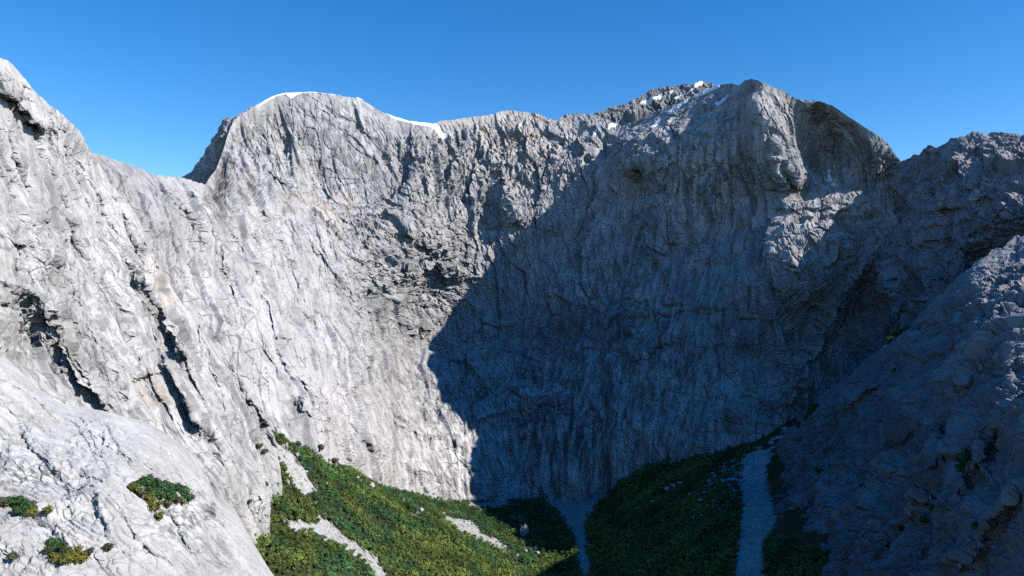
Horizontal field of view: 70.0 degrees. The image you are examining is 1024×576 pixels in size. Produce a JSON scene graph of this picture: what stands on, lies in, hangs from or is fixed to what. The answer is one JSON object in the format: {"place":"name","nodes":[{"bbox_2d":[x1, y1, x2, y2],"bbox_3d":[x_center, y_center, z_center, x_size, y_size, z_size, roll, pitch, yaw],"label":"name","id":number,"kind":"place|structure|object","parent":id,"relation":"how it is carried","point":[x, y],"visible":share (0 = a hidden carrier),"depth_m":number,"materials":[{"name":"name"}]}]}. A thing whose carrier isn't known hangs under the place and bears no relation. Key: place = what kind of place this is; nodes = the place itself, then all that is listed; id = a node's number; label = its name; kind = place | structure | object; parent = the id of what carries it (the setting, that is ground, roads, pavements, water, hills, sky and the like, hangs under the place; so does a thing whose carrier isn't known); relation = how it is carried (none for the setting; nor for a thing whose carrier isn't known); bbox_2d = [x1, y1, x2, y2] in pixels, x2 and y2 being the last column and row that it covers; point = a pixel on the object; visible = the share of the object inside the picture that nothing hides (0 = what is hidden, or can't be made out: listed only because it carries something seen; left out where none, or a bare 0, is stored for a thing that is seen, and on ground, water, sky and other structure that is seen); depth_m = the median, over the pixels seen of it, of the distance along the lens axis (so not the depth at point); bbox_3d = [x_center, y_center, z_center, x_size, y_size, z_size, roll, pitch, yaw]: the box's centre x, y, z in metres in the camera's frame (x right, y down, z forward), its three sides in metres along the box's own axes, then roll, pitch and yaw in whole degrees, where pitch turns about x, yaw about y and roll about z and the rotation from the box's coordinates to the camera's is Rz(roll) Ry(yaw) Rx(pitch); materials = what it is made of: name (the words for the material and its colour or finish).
{"place":"outdoors","nodes":[
{"label":"outdoors","id":0,"kind":"place"},
{"bbox_2d":[0,358,273,575],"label":"cliff","id":1,"kind":"structure","parent":0,"point":[79,469],"depth_m":382.35,"materials":[{"name":"stone"}]},
{"bbox_2d":[0,496,9,506],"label":"bush","id":2,"kind":"object","parent":1,"relation":"on","point":[4,501],"visible":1,"depth_m":334.05,"materials":[{"name":"green plant"}]},
{"bbox_2d":[5,551,19,563],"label":"bush","id":3,"kind":"object","parent":1,"relation":"on","point":[13,555],"visible":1,"depth_m":305.83,"materials":[{"name":"green plant"}]},
{"bbox_2d":[7,495,18,506],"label":"bush","id":4,"kind":"object","parent":1,"relation":"on","point":[11,499],"visible":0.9,"depth_m":338.28,"materials":[{"name":"green plant"}]},
{"bbox_2d":[12,505,26,515],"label":"bush","id":5,"kind":"object","parent":1,"relation":"on","point":[16,510],"visible":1,"depth_m":332.70,"materials":[{"name":"green plant"}]},
{"bbox_2d":[12,495,26,506],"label":"bush","id":6,"kind":"object","parent":1,"relation":"on","point":[20,497],"visible":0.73,"depth_m":339.12,"materials":[{"name":"green plant"}]},
{"bbox_2d":[20,510,31,517],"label":"bush","id":7,"kind":"object","parent":1,"relation":"on","point":[25,514],"visible":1,"depth_m":334.46,"materials":[{"name":"green plant"}]},
{"bbox_2d":[17,498,36,508],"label":"bush","id":8,"kind":"object","parent":1,"relation":"on","point":[24,502],"visible":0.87,"depth_m":338.71,"materials":[{"name":"green plant"}]},
{"bbox_2d":[26,505,37,515],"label":"bush","id":9,"kind":"object","parent":1,"relation":"on","point":[34,508],"visible":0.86,"depth_m":337.86,"materials":[{"name":"yellow plant"}]},
{"bbox_2d":[29,510,38,519],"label":"bush","id":10,"kind":"object","parent":1,"relation":"on","point":[35,514],"visible":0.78,"depth_m":339.21,"materials":[{"name":"yellow plant"}]},
{"bbox_2d":[41,504,53,514],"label":"bush","id":11,"kind":"object","parent":1,"relation":"on","point":[47,509],"visible":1,"depth_m":339.88,"materials":[{"name":"yellow plant"}]},
{"bbox_2d":[42,545,55,553],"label":"bush","id":12,"kind":"object","parent":1,"relation":"on","point":[48,549],"visible":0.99,"depth_m":318.26,"materials":[{"name":"green plant"}]},
{"bbox_2d":[44,537,61,547],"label":"bush","id":13,"kind":"object","parent":1,"relation":"on","point":[50,541],"visible":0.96,"depth_m":322.59,"materials":[{"name":"green plant"}]},
{"bbox_2d":[46,552,59,563],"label":"bush","id":14,"kind":"object","parent":1,"relation":"on","point":[54,557],"visible":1,"depth_m":316.76,"materials":[{"name":"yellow plant"}]},
{"bbox_2d":[53,540,69,548],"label":"bush","id":15,"kind":"object","parent":1,"relation":"on","point":[64,543],"visible":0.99,"depth_m":323.86,"materials":[{"name":"green plant"}]},
{"bbox_2d":[57,552,74,565],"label":"bush","id":16,"kind":"object","parent":1,"relation":"on","point":[63,558],"visible":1,"depth_m":317.39,"materials":[{"name":"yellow plant"}]},
{"bbox_2d":[59,545,72,553],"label":"bush","id":17,"kind":"object","parent":1,"relation":"on","point":[64,549],"visible":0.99,"depth_m":322.80,"materials":[{"name":"green plant"}]},
{"bbox_2d":[65,551,75,562],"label":"bush","id":18,"kind":"object","parent":1,"relation":"on","point":[72,559],"visible":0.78,"depth_m":319.52,"materials":[{"name":"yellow plant"}]},
{"bbox_2d":[68,544,83,556],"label":"bush","id":19,"kind":"object","parent":1,"relation":"on","point":[75,550],"visible":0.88,"depth_m":322.45,"materials":[{"name":"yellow plant"}]},
{"bbox_2d":[73,551,88,563],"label":"bush","id":20,"kind":"object","parent":1,"relation":"on","point":[82,557],"visible":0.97,"depth_m":322.81,"materials":[{"name":"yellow plant"}]},
{"bbox_2d":[82,547,94,556],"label":"bush","id":21,"kind":"object","parent":1,"relation":"on","point":[90,550],"visible":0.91,"depth_m":329.06,"materials":[{"name":"green plant"}]},
{"bbox_2d":[102,542,114,550],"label":"bush","id":22,"kind":"object","parent":1,"relation":"on","point":[107,546],"visible":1,"depth_m":334.82,"materials":[{"name":"green plant"}]},
{"bbox_2d":[127,481,140,491],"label":"bush","id":23,"kind":"object","parent":1,"relation":"on","point":[133,487],"visible":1,"depth_m":382.56,"materials":[{"name":"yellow plant"}]},
{"bbox_2d":[130,477,148,488],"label":"bush","id":24,"kind":"object","parent":1,"relation":"on","point":[142,481],"visible":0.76,"depth_m":388.63,"materials":[{"name":"green plant"}]},
{"bbox_2d":[134,487,147,497],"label":"bush","id":25,"kind":"object","parent":1,"relation":"on","point":[141,492],"visible":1,"depth_m":382.89,"materials":[{"name":"green plant"}]},
{"bbox_2d":[140,473,154,485],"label":"bush","id":26,"kind":"object","parent":1,"relation":"on","point":[149,477],"visible":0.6,"depth_m":397.06,"materials":[{"name":"green plant"}]},
{"bbox_2d":[143,493,156,503],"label":"bush","id":27,"kind":"object","parent":1,"relation":"on","point":[148,498],"visible":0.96,"depth_m":385.22,"materials":[{"name":"yellow plant"}]},
{"bbox_2d":[144,485,158,495],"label":"bush","id":28,"kind":"object","parent":1,"relation":"on","point":[150,489],"visible":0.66,"depth_m":393.09,"materials":[{"name":"green plant"}]},
{"bbox_2d":[146,499,163,511],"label":"bush","id":29,"kind":"object","parent":1,"relation":"on","point":[155,505],"visible":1,"depth_m":383.84,"materials":[{"name":"yellow plant"}]},
{"bbox_2d":[149,477,163,488],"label":"bush","id":30,"kind":"object","parent":1,"relation":"on","point":[156,482],"visible":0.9,"depth_m":400.53,"materials":[{"name":"green plant"}]},
{"bbox_2d":[153,510,164,520],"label":"bush","id":31,"kind":"object","parent":1,"relation":"on","point":[159,516],"visible":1,"depth_m":382.11,"materials":[{"name":"yellow plant"}]},
{"bbox_2d":[155,488,167,500],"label":"bush","id":32,"kind":"object","parent":1,"relation":"on","point":[161,493],"visible":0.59,"depth_m":399.21,"materials":[{"name":"green plant"}]},
{"bbox_2d":[162,499,173,508],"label":"bush","id":33,"kind":"object","parent":1,"relation":"on","point":[166,502],"visible":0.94,"depth_m":399.78,"materials":[{"name":"green plant"}]},
{"bbox_2d":[161,479,175,490],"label":"bush","id":34,"kind":"object","parent":1,"relation":"on","point":[167,485],"visible":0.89,"depth_m":409.69,"materials":[{"name":"green plant"}]},
{"bbox_2d":[165,489,179,500],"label":"bush","id":35,"kind":"object","parent":1,"relation":"on","point":[172,495],"visible":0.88,"depth_m":406.82,"materials":[{"name":"green plant"}]},
{"bbox_2d":[173,496,182,502],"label":"bush","id":36,"kind":"object","parent":1,"relation":"on","point":[178,500],"visible":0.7,"depth_m":411.20,"materials":[{"name":"green plant"}]},
{"bbox_2d":[172,482,184,492],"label":"bush","id":37,"kind":"object","parent":1,"relation":"on","point":[178,487],"visible":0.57,"depth_m":420.74,"materials":[{"name":"green plant"}]},
{"bbox_2d":[180,498,187,505],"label":"bush","id":38,"kind":"object","parent":1,"relation":"on","point":[184,502],"visible":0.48,"depth_m":419.94,"materials":[{"name":"green plant"}]},
{"bbox_2d":[178,485,191,495],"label":"bush","id":39,"kind":"object","parent":1,"relation":"on","point":[183,492],"visible":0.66,"depth_m":431.08,"materials":[{"name":"green plant"}]},
{"bbox_2d":[183,493,195,502],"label":"bush","id":40,"kind":"object","parent":1,"relation":"on","point":[189,497],"visible":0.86,"depth_m":434.34,"materials":[{"name":"green plant"}]},
{"bbox_2d":[0,58,281,548],"bbox_3d":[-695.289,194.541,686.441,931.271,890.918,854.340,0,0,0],"label":"cliff","id":41,"kind":"structure","parent":0,"point":[95,314],"depth_m":712.06,"materials":[{"name":"stone"}]},
{"bbox_2d":[261,448,268,455],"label":"bush","id":42,"kind":"object","parent":41,"relation":"on","point":[264,450],"visible":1,"depth_m":898.57,"materials":[{"name":"green plant"}]},
{"bbox_2d":[182,107,268,184],"bbox_3d":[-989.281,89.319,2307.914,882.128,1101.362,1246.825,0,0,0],"label":"mountain","id":43,"kind":"structure","parent":0,"point":[204,169],"depth_m":1769.61,"materials":[{"name":"grey stone"}]},
{"bbox_2d":[93,79,903,501],"bbox_3d":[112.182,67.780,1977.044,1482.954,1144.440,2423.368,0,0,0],"label":"mountain","id":44,"kind":"structure","parent":0,"point":[507,305],"depth_m":1598.88,"materials":[{"name":"grey stone"}]},
{"bbox_2d":[258,92,340,105],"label":"snow patch","id":45,"kind":"object","parent":44,"relation":"on","point":[291,95],"visible":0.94,"depth_m":1760.17,"materials":[{"name":"white snow"}]},
{"bbox_2d":[317,444,324,451],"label":"bush","id":46,"kind":"object","parent":44,"relation":"on","point":[321,447],"visible":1,"depth_m":1137.36,"materials":[{"name":"green plant"}]},
{"bbox_2d":[385,113,450,139],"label":"snow patch","id":47,"kind":"object","parent":44,"relation":"on","point":[437,129],"visible":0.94,"depth_m":1901.60,"materials":[{"name":"white snow"}]},
{"bbox_2d":[607,123,616,129],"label":"snow patch","id":48,"kind":"object","parent":44,"relation":"on","point":[612,125],"visible":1,"depth_m":2006.95,"materials":[{"name":"white snow"}]},
{"bbox_2d":[649,120,660,127],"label":"snow patch","id":49,"kind":"object","parent":44,"relation":"on","point":[656,123],"visible":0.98,"depth_m":1806.54,"materials":[{"name":"white snow"}]},
{"bbox_2d":[666,100,687,113],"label":"snow patch","id":50,"kind":"object","parent":44,"relation":"on","point":[669,111],"visible":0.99,"depth_m":1808.45,"materials":[{"name":"white snow"}]},
{"bbox_2d":[694,85,719,97],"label":"snow patch","id":51,"kind":"object","parent":44,"relation":"on","point":[703,92],"visible":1,"depth_m":1765.40,"materials":[{"name":"white snow"}]},
{"bbox_2d":[715,94,728,105],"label":"snow patch","id":52,"kind":"object","parent":44,"relation":"on","point":[719,102],"visible":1,"depth_m":1668.41,"materials":[{"name":"white snow"}]},
{"bbox_2d":[800,100,816,107],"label":"snow patch","id":53,"kind":"object","parent":44,"relation":"on","point":[808,104],"visible":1,"depth_m":1485.60,"materials":[{"name":"white snow"}]},
{"bbox_2d":[827,169,831,181],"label":"snow patch","id":54,"kind":"object","parent":44,"relation":"on","point":[829,176],"visible":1,"depth_m":1511.65,"materials":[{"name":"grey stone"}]},
{"bbox_2d":[0,0,1023,177],"label":"sky","id":55,"kind":"structure","parent":0,"point":[147,85],"materials":[{"name":"blue"}]},
{"bbox_2d":[261,418,830,575],"bbox_3d":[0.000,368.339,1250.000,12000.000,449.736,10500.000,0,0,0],"label":"valley floor","id":56,"kind":"structure","parent":0,"point":[792,522],"depth_m":1138.98,"materials":[{"name":"green plant"}]},
{"bbox_2d":[262,535,272,542],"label":"tree","id":57,"kind":"object","parent":56,"relation":"on","point":[267,539],"visible":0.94,"depth_m":790.84,"materials":[{"name":"green plant"}]},
{"bbox_2d":[265,557,274,564],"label":"tree","id":58,"kind":"object","parent":56,"relation":"on","point":[269,560],"visible":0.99,"depth_m":754.36,"materials":[{"name":"green plant"}]},
{"bbox_2d":[271,541,278,547],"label":"tree","id":59,"kind":"object","parent":56,"relation":"on","point":[274,543],"visible":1,"depth_m":787.37,"materials":[{"name":"green plant"}]},
{"bbox_2d":[275,553,281,559],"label":"tree","id":60,"kind":"object","parent":56,"relation":"on","point":[279,556],"visible":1,"depth_m":760.16,"materials":[{"name":"green plant"}]},
{"bbox_2d":[285,558,298,566],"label":"tree","id":61,"kind":"object","parent":56,"relation":"on","point":[294,562],"visible":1,"depth_m":762.27,"materials":[{"name":"green plant"}]},
{"bbox_2d":[291,509,299,516],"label":"tree","id":62,"kind":"object","parent":56,"relation":"on","point":[296,511],"visible":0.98,"depth_m":895.02,"materials":[{"name":"green plant"}]},
{"bbox_2d":[317,548,328,553],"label":"tree","id":63,"kind":"object","parent":56,"relation":"on","point":[321,549],"visible":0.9,"depth_m":834.82,"materials":[{"name":"green plant"}]},
{"bbox_2d":[325,551,335,557],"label":"tree","id":64,"kind":"object","parent":56,"relation":"on","point":[332,553],"visible":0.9,"depth_m":836.84,"materials":[{"name":"green plant"}]},
{"bbox_2d":[377,545,383,552],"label":"tree","id":65,"kind":"object","parent":56,"relation":"on","point":[380,548],"visible":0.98,"depth_m":977.32,"materials":[{"name":"green plant"}]},
{"bbox_2d":[379,557,388,564],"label":"tree","id":66,"kind":"object","parent":56,"relation":"on","point":[385,560],"visible":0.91,"depth_m":946.05,"materials":[{"name":"green plant"}]},
{"bbox_2d":[520,524,528,536],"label":"boulder","id":67,"kind":"object","parent":56,"relation":"on","point":[524,530],"visible":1,"depth_m":1410.68,"materials":[{"name":"grey stone"}]},
{"bbox_2d":[277,436,782,575],"bbox_3d":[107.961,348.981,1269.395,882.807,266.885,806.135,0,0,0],"label":"scree","id":68,"kind":"structure","parent":56,"relation":"on","point":[770,521],"depth_m":1179.45,"materials":[{"name":"grey gravel"}]},
{"bbox_2d":[253,430,827,575],"bbox_3d":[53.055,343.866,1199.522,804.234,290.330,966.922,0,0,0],"label":"forest","id":69,"kind":"object","parent":56,"relation":"on","point":[409,496],"visible":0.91,"depth_m":1192.06,"materials":[{"name":"green plant"}]},
{"bbox_2d":[594,82,714,125],"bbox_3d":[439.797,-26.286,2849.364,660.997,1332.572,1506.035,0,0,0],"label":"mountain","id":70,"kind":"structure","parent":0,"point":[633,110],"depth_m":2434.75,"materials":[{"name":"grey stone"}]},
{"bbox_2d":[640,93,664,105],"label":"snow patch","id":71,"kind":"object","parent":70,"relation":"on","point":[649,101],"visible":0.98,"depth_m":2453.63,"materials":[{"name":"white snow"}]},
{"bbox_2d":[686,81,702,94],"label":"snow patch","id":72,"kind":"object","parent":70,"relation":"on","point":[699,83],"visible":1,"depth_m":2435.04,"materials":[{"name":"white snow"}]},
{"bbox_2d":[772,235,1023,575],"bbox_3d":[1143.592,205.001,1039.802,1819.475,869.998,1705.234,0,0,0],"label":"cliff","id":73,"kind":"structure","parent":0,"point":[883,436],"depth_m":716.09,"materials":[{"name":"stone"}]},
{"bbox_2d":[794,421,800,427],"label":"bush","id":74,"kind":"object","parent":73,"relation":"on","point":[797,423],"visible":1,"depth_m":1288.81,"materials":[{"name":"green plant"}]},
{"bbox_2d":[802,413,808,420],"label":"bush","id":75,"kind":"object","parent":73,"relation":"on","point":[805,417],"visible":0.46,"depth_m":1270.12,"materials":[{"name":"green plant"}]},
{"bbox_2d":[806,408,813,415],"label":"bush","id":76,"kind":"object","parent":73,"relation":"on","point":[809,411],"visible":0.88,"depth_m":1245.18,"materials":[{"name":"green plant"}]},
{"bbox_2d":[807,402,818,409],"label":"bush","id":77,"kind":"object","parent":73,"relation":"on","point":[812,405],"visible":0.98,"depth_m":1238.78,"materials":[{"name":"green plant"}]},
{"bbox_2d":[813,466,822,472],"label":"bush","id":78,"kind":"object","parent":73,"relation":"on","point":[817,469],"visible":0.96,"depth_m":1009.89,"materials":[{"name":"green plant"}]},
{"bbox_2d":[885,336,893,341],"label":"bush","id":79,"kind":"object","parent":73,"relation":"on","point":[889,338],"visible":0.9,"depth_m":1041.12,"materials":[{"name":"green plant"}]},
{"bbox_2d":[889,328,898,339],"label":"bush","id":80,"kind":"object","parent":73,"relation":"on","point":[893,334],"visible":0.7,"depth_m":1018.45,"materials":[{"name":"green plant"}]},
{"bbox_2d":[896,328,903,334],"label":"bush","id":81,"kind":"object","parent":73,"relation":"on","point":[899,331],"visible":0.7,"depth_m":989.14,"materials":[{"name":"green plant"}]},
{"bbox_2d":[902,325,909,331],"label":"bush","id":82,"kind":"object","parent":73,"relation":"on","point":[906,327],"visible":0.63,"depth_m":964.01,"materials":[{"name":"green plant"}]},
{"bbox_2d":[917,516,929,525],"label":"bush","id":83,"kind":"object","parent":73,"relation":"on","point":[923,519],"visible":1,"depth_m":618.90,"materials":[{"name":"green plant"}]},
{"bbox_2d":[928,504,934,512],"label":"bush","id":84,"kind":"object","parent":73,"relation":"on","point":[931,507],"visible":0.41,"depth_m":614.35,"materials":[{"name":"green plant"}]},
{"bbox_2d":[955,453,964,462],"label":"bush","id":85,"kind":"object","parent":73,"relation":"on","point":[957,458],"visible":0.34,"depth_m":571.07,"materials":[{"name":"green plant"}]},
{"bbox_2d":[955,463,965,473],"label":"bush","id":86,"kind":"object","parent":73,"relation":"on","point":[960,468],"visible":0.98,"depth_m":545.74,"materials":[{"name":"green plant"}]},
{"bbox_2d":[959,449,972,469],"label":"bush","id":87,"kind":"object","parent":73,"relation":"on","point":[965,456],"visible":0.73,"depth_m":539.73,"materials":[{"name":"green plant"}]},
{"bbox_2d":[970,521,979,529],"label":"bush","id":88,"kind":"object","parent":73,"relation":"on","point":[974,524],"visible":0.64,"depth_m":466.39,"materials":[{"name":"green plant"}]},
{"bbox_2d":[841,131,1023,375],"bbox_3d":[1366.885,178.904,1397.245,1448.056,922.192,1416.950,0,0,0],"label":"mountain","id":89,"kind":"structure","parent":0,"point":[959,204],"depth_m":1288.44,"materials":[{"name":"grey stone"}]}
]}

